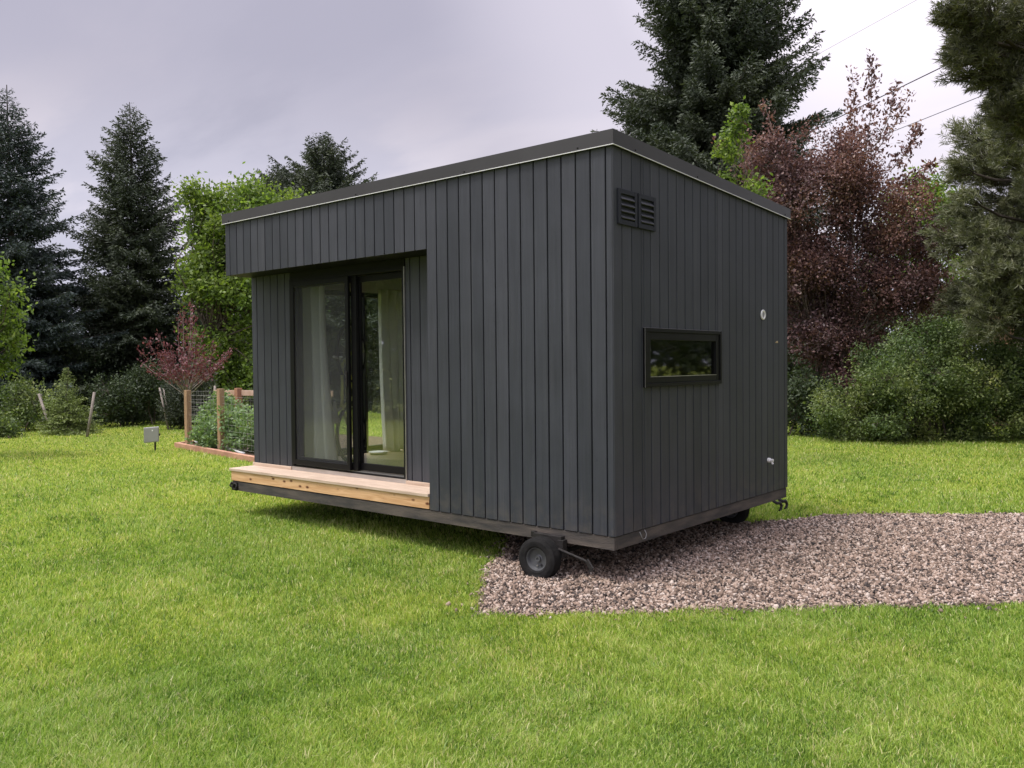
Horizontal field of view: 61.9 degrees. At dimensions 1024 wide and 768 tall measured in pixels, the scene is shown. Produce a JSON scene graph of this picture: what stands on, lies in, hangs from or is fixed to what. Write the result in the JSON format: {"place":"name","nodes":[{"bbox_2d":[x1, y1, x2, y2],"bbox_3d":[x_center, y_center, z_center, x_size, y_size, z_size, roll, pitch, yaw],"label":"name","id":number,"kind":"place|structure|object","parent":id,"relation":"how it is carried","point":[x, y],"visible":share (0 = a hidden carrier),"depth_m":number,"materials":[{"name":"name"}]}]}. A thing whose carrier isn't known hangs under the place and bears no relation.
{"place":"outdoors","nodes":[
{"label":"outdoors","id":0,"kind":"place"},
{"bbox_2d":[192,434,382,455],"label":"soil","id":1,"kind":"structure","parent":0,"point":[374,440],"depth_m":17.36,"materials":[{"name":"brown soil"}]},
{"bbox_2d":[186,416,214,447],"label":"vegetable plant","id":2,"kind":"object","parent":1,"relation":"on","point":[198,431],"visible":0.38,"depth_m":16.15,"materials":[{"name":"green plant"}]},
{"bbox_2d":[192,400,214,427],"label":"vegetable plant","id":3,"kind":"object","parent":1,"relation":"on","point":[204,413],"visible":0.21,"depth_m":17.36,"materials":[{"name":"green plant"}]},
{"bbox_2d":[184,405,230,448],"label":"vegetable plant","id":4,"kind":"object","parent":1,"relation":"on","point":[210,440],"visible":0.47,"depth_m":15.87,"materials":[{"name":"green plant"}]},
{"bbox_2d":[174,438,253,461],"bbox_3d":[-5.142,1.211,16.018,2.556,0.102,7.454,-1,1,-14],"label":"bed edging","id":5,"kind":"object","parent":1,"relation":"on","point":[218,452],"visible":0.37,"depth_m":15.28,"materials":[{"name":"brown wood"}]},
{"bbox_2d":[203,388,234,415],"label":"vegetable plant","id":6,"kind":"object","parent":1,"relation":"on","point":[214,396],"visible":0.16,"depth_m":17.13,"materials":[{"name":"green plant"}]},
{"bbox_2d":[211,405,246,450],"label":"vegetable plant","id":7,"kind":"object","parent":1,"relation":"on","point":[230,420],"visible":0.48,"depth_m":15.54,"materials":[{"name":"green plant"}]},
{"bbox_2d":[217,446,245,453],"bbox_3d":[-5.161,1.191,15.604,0.070,0.076,1.561,-2,2,-36],"label":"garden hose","id":8,"kind":"object","parent":1,"relation":"on","point":[237,451],"visible":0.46,"depth_m":15.16,"materials":[{"name":"white plastic"}]},
{"bbox_2d":[214,397,253,427],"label":"vegetable plant","id":9,"kind":"object","parent":1,"relation":"on","point":[237,404],"visible":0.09,"depth_m":16.93,"materials":[{"name":"green plant"}]},
{"bbox_2d":[219,402,253,452],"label":"vegetable plant","id":10,"kind":"object","parent":1,"relation":"on","point":[234,444],"visible":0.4,"depth_m":15.41,"materials":[{"name":"green plant"}]},
{"bbox_2d":[233,412,253,452],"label":"vegetable plant","id":11,"kind":"object","parent":1,"relation":"on","point":[243,423],"visible":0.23,"depth_m":15.08,"materials":[{"name":"green plant"}]},
{"bbox_2d":[184,388,332,451],"bbox_3d":[-4.514,0.645,16.570,2.660,1.180,7.302,-2,2,-43],"label":"garden fence","id":12,"kind":"object","parent":1,"relation":"on","point":[238,393],"visible":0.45,"depth_m":16.59,"materials":[{"name":"brown wood"}]},
{"bbox_2d":[332,323,365,461],"bbox_3d":[-1.815,0.101,9.331,0.196,1.554,0.913,0,1,15],"label":"bicycle","id":13,"kind":"object","parent":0,"point":[342,408],"visible":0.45,"depth_m":9.23,"materials":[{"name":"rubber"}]},
{"bbox_2d":[369,450,387,454],"bbox_3d":[-1.623,0.836,10.369,0.238,0.034,0.238,1,2,40],"label":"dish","id":14,"kind":"object","parent":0,"point":[380,452],"visible":1,"depth_m":10.29,"materials":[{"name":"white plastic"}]},
{"bbox_2d":[0,0,1011,348],"label":"sky","id":15,"kind":"structure","parent":0,"point":[411,86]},
{"bbox_2d":[0,376,1023,767],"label":"ground","id":16,"kind":"structure","parent":0,"point":[370,422],"depth_m":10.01,"materials":[{"name":"green plant"}]},
{"bbox_2d":[0,407,30,438],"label":"shrub","id":17,"kind":"object","parent":16,"relation":"on","point":[7,427],"visible":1,"depth_m":19.52,"materials":[{"name":"green plant"}]},
{"bbox_2d":[0,251,38,379],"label":"maple tree","id":18,"kind":"object","parent":16,"relation":"on","point":[13,339],"visible":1,"depth_m":15.01,"materials":[{"name":"green plant"}]},
{"bbox_2d":[0,373,58,431],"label":"shrub","id":19,"kind":"object","parent":16,"relation":"on","point":[29,411],"visible":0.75,"depth_m":21.38,"materials":[{"name":"green plant"}]},
{"bbox_2d":[37,394,47,420],"bbox_3d":[-11.428,0.732,20.889,0.464,0.992,0.065,0,1,21],"label":"stake","id":20,"kind":"object","parent":16,"relation":"on","point":[41,403],"visible":0.59,"depth_m":20.89,"materials":[{"name":"grey wood"}]},
{"bbox_2d":[0,85,128,423],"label":"spruce tree","id":21,"kind":"object","parent":16,"relation":"on","point":[27,218],"visible":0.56,"depth_m":24.53,"materials":[{"name":"green plant"}]},
{"bbox_2d":[32,367,106,435],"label":"young spruce","id":22,"kind":"object","parent":16,"relation":"on","point":[62,421],"visible":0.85,"depth_m":20.36,"materials":[{"name":"green plant"}]},
{"bbox_2d":[86,392,95,436],"bbox_3d":[-9.672,0.711,19.586,0.079,1.052,0.254,1,2,40],"label":"stake","id":23,"kind":"object","parent":16,"relation":"on","point":[90,416],"visible":0.86,"depth_m":19.56,"materials":[{"name":"grey wood"}]},
{"bbox_2d":[53,343,129,419],"bbox_3d":[-12.374,-0.074,25.522,2.290,2.481,2.599,-1,1,-13],"label":"shrub","id":24,"kind":"object","parent":16,"relation":"on","point":[87,374],"visible":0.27,"depth_m":25.16,"materials":[{"name":"green plant"}]},
{"bbox_2d":[83,370,153,426],"bbox_3d":[-10.655,0.403,22.953,1.917,1.550,2.041,1,2,40],"label":"shrub","id":25,"kind":"object","parent":16,"relation":"on","point":[115,398],"visible":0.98,"depth_m":22.69,"materials":[{"name":"green plant"}]},
{"bbox_2d":[34,102,206,422],"bbox_3d":[-11.936,-3.370,27.158,6.402,10.960,6.980,-1,1,-17],"label":"spruce tree","id":26,"kind":"object","parent":16,"relation":"on","point":[135,302],"visible":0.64,"depth_m":26.12,"materials":[{"name":"green plant"}]},
{"bbox_2d":[117,356,182,424],"bbox_3d":[-9.963,0.197,23.630,1.938,1.945,1.728,1,2,40],"label":"shrub","id":27,"kind":"object","parent":16,"relation":"on","point":[153,383],"visible":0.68,"depth_m":23.28,"materials":[{"name":"green plant"}]},
{"bbox_2d":[144,426,159,450],"bbox_3d":[-6.760,1.037,16.036,0.285,0.465,0.146,-1,1,-20],"label":"utility box","id":28,"kind":"object","parent":16,"relation":"on","point":[151,434],"visible":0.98,"depth_m":15.98,"materials":[{"name":"metal"}]},
{"bbox_2d":[144,428,157,441],"bbox_3d":[-6.752,0.954,15.972,0.240,0.265,0.007,-1,1,-20],"label":"door","id":29,"kind":"structure","parent":28,"relation":"in","point":[149,435],"depth_m":15.97,"materials":[{"name":"grey metal"}]},
{"bbox_2d":[159,388,169,429],"bbox_3d":[-8.803,0.634,21.587,0.359,1.093,0.055,0,2,28],"label":"stake","id":30,"kind":"object","parent":16,"relation":"on","point":[163,405],"visible":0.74,"depth_m":21.57,"materials":[{"name":"grey wood"}]},
{"bbox_2d":[154,365,203,428],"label":"juniper","id":31,"kind":"object","parent":16,"relation":"on","point":[172,409],"visible":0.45,"depth_m":21.56,"materials":[{"name":"green plant"}]},
{"bbox_2d":[162,333,204,392],"bbox_3d":[-10.209,-0.292,26.927,2.464,2.694,2.691,-1,1,-13],"label":"shrub","id":32,"kind":"object","parent":16,"relation":"on","point":[182,360],"visible":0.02,"depth_m":26.38,"materials":[{"name":"green plant"}]},
{"bbox_2d":[137,300,236,432],"bbox_3d":[-7.764,-0.388,20.139,2.256,3.143,2.057,-1,1,0],"label":"plum tree","id":33,"kind":"object","parent":16,"relation":"on","point":[195,375],"visible":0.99,"depth_m":20.04,"materials":[{"name":"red plant"}]},
{"bbox_2d":[172,362,219,426],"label":"juniper","id":34,"kind":"object","parent":16,"relation":"on","point":[207,388],"visible":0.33,"depth_m":21.61,"materials":[{"name":"green plant"}]},
{"bbox_2d":[218,342,253,412],"bbox_3d":[-8.371,-0.189,26.064,2.414,2.519,2.585,-1,1,-6],"label":"shrub","id":35,"kind":"object","parent":16,"relation":"on","point":[250,400],"visible":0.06,"depth_m":25.33,"materials":[{"name":"green plant"}]},
{"bbox_2d":[162,161,330,408],"bbox_3d":[-7.808,-2.640,24.957,5.175,7.412,3.684,0,1,8],"label":"maple tree","id":36,"kind":"object","parent":16,"relation":"on","point":[211,285],"visible":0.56,"depth_m":24.46,"materials":[{"name":"green plant"}]},
{"bbox_2d":[165,162,377,406],"bbox_3d":[-10.081,-2.937,37.154,17.256,13.215,14.602,1,2,40],"label":"spruce tree","id":37,"kind":"object","parent":16,"relation":"on","point":[273,170],"visible":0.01,"depth_m":36.28,"materials":[{"name":"green plant"}]},
{"bbox_2d":[188,131,380,413],"bbox_3d":[-7.395,-3.554,33.726,13.948,12.741,12.744,1,2,40],"label":"spruce tree","id":38,"kind":"object","parent":16,"relation":"on","point":[320,174],"visible":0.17,"depth_m":32.53,"materials":[{"name":"green plant"}]},
{"bbox_2d":[221,128,790,577],"bbox_3d":[-0.186,-0.233,8.749,5.040,3.206,3.410,1,2,40],"label":"garden cabin","id":39,"kind":"object","parent":16,"relation":"on","point":[595,340],"visible":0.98,"depth_m":6.89,"materials":[{"name":"black wood"}]},
{"bbox_2d":[302,286,337,459],"bbox_3d":[-2.257,-0.113,9.250,1.095,1.990,0.179,1,2,40],"label":"curtain","id":40,"kind":"object","parent":39,"relation":"hanging from","point":[320,437],"visible":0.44,"depth_m":9.06,"materials":[{"name":"white fabric"}]},
{"bbox_2d":[289,266,407,483],"bbox_3d":[-1.617,-0.090,8.437,1.771,1.998,0.175,1,2,40],"label":"sliding door","id":41,"kind":"structure","parent":39,"relation":"in","point":[353,340],"depth_m":8.35,"materials":[{"name":"metal"}]},
{"bbox_2d":[325,290,382,452],"bbox_3d":[-1.833,-0.151,10.627,0.070,1.950,1.470,1,2,40],"label":"window","id":42,"kind":"structure","parent":39,"relation":"in","point":[333,293],"depth_m":10.61,"materials":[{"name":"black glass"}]},
{"bbox_2d":[378,289,403,450],"bbox_3d":[-1.353,-0.166,10.855,0.176,2.020,0.860,1,2,40],"label":"curtain","id":43,"kind":"object","parent":39,"relation":"hanging from","point":[390,342],"visible":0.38,"depth_m":10.64,"materials":[{"name":"white fabric"}]},
{"bbox_2d":[643,327,721,387],"bbox_3d":[1.354,-0.211,6.764,0.066,0.443,1.228,1,2,40],"label":"window","id":44,"kind":"structure","parent":39,"relation":"in","point":[678,357],"depth_m":6.72,"materials":[{"name":"black glass"}]},
{"bbox_2d":[59,289,1022,367],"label":"distant woodland","id":45,"kind":"object","parent":16,"relation":"on","point":[887,331],"depth_m":45.27,"materials":[{"name":"green plant"}]},
{"bbox_2d":[590,0,857,416],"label":"spruce tree","id":46,"kind":"object","parent":16,"relation":"on","point":[714,63],"visible":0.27,"depth_m":25.29,"materials":[{"name":"green plant"}]},
{"bbox_2d":[445,510,1023,620],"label":"gravel","id":47,"kind":"structure","parent":16,"relation":"on","point":[719,582],"depth_m":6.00,"materials":[{"name":"grey gravel"}]},
{"bbox_2d":[710,95,782,198],"bbox_3d":[3.551,-1.588,13.170,1.021,5.663,1.256,-1,1,-19],"label":"tree","id":48,"kind":"object","parent":16,"relation":"on","point":[738,111],"visible":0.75,"depth_m":13.03,"materials":[{"name":"green plant"}]},
{"bbox_2d":[787,362,846,436],"bbox_3d":[6.190,0.371,18.182,2.107,1.692,1.777,0,1,2],"label":"shrub","id":49,"kind":"object","parent":16,"relation":"on","point":[798,388],"visible":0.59,"depth_m":17.93,"materials":[{"name":"green plant"}]},
{"bbox_2d":[787,323,882,420],"bbox_3d":[7.726,-0.231,20.543,2.364,2.625,2.417,0,2,27],"label":"shrub","id":50,"kind":"object","parent":16,"relation":"on","point":[804,365],"visible":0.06,"depth_m":20.52,"materials":[{"name":"green plant"}]},
{"bbox_2d":[711,48,964,431],"bbox_3d":[7.235,-3.163,18.980,5.844,8.478,2.940,-1,1,-7],"label":"chokecherry tree","id":51,"kind":"object","parent":16,"relation":"on","point":[847,179],"visible":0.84,"depth_m":18.51,"materials":[{"name":"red plant"}]},
{"bbox_2d":[872,339,928,423],"bbox_3d":[10.145,-0.116,21.529,2.663,2.244,2.517,-1,2,-29],"label":"shrub","id":52,"kind":"object","parent":16,"relation":"on","point":[884,351],"visible":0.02,"depth_m":21.51,"materials":[{"name":"green plant"}]},
{"bbox_2d":[803,310,1023,443],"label":"honeysuckle bush","id":53,"kind":"object","parent":16,"relation":"on","point":[939,380],"visible":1,"depth_m":16.53,"materials":[{"name":"green plant"}]},
{"bbox_2d":[863,159,969,361],"bbox_3d":[14.191,-3.553,29.705,5.502,8.594,3.106,-1,1,-4],"label":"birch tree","id":54,"kind":"object","parent":16,"relation":"on","point":[937,189],"visible":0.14,"depth_m":29.32,"materials":[{"name":"green plant"}]},
{"bbox_2d":[917,95,1023,345],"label":"pine tree","id":55,"kind":"object","parent":16,"relation":"on","point":[993,258],"visible":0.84,"depth_m":16.34,"materials":[{"name":"green plant"}]},
{"bbox_2d":[926,0,1023,151],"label":"pine tree","id":56,"kind":"object","parent":16,"relation":"on","point":[985,39],"visible":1,"depth_m":12.42,"materials":[{"name":"green plant"}]},
{"bbox_2d":[989,316,1022,426],"bbox_3d":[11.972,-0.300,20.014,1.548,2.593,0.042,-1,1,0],"label":"shrub","id":57,"kind":"object","parent":16,"relation":"on","point":[1006,346],"visible":0.02,"depth_m":19.98,"materials":[{"name":"green plant"}]},
{"bbox_2d":[799,0,915,64],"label":"power line","id":58,"kind":"object","parent":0,"point":[866,27],"visible":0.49,"depth_m":27.49,"materials":[{"name":"grey"}]},
{"bbox_2d":[811,67,941,130],"bbox_3d":[10.854,-8.284,23.799,0.028,0.126,17.133,-1,1,-11],"label":"power line","id":59,"kind":"object","parent":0,"point":[891,91],"visible":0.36,"depth_m":23.68,"materials":[{"name":"grey"}]},
{"bbox_2d":[841,199,999,240],"bbox_3d":[10.463,-4.233,22.398,0.055,0.121,7.267,-1,1,-8],"label":"power line","id":60,"kind":"object","parent":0,"point":[922,220],"visible":0.1,"depth_m":21.77,"materials":[{"name":"grey"}]},
{"bbox_2d":[870,94,985,140],"bbox_3d":[12.298,-7.775,24.312,0.019,1.123,13.805,-1,1,-2],"label":"power line","id":61,"kind":"object","parent":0,"point":[934,114],"visible":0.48,"depth_m":24.68,"materials":[{"name":"grey"}]}
]}

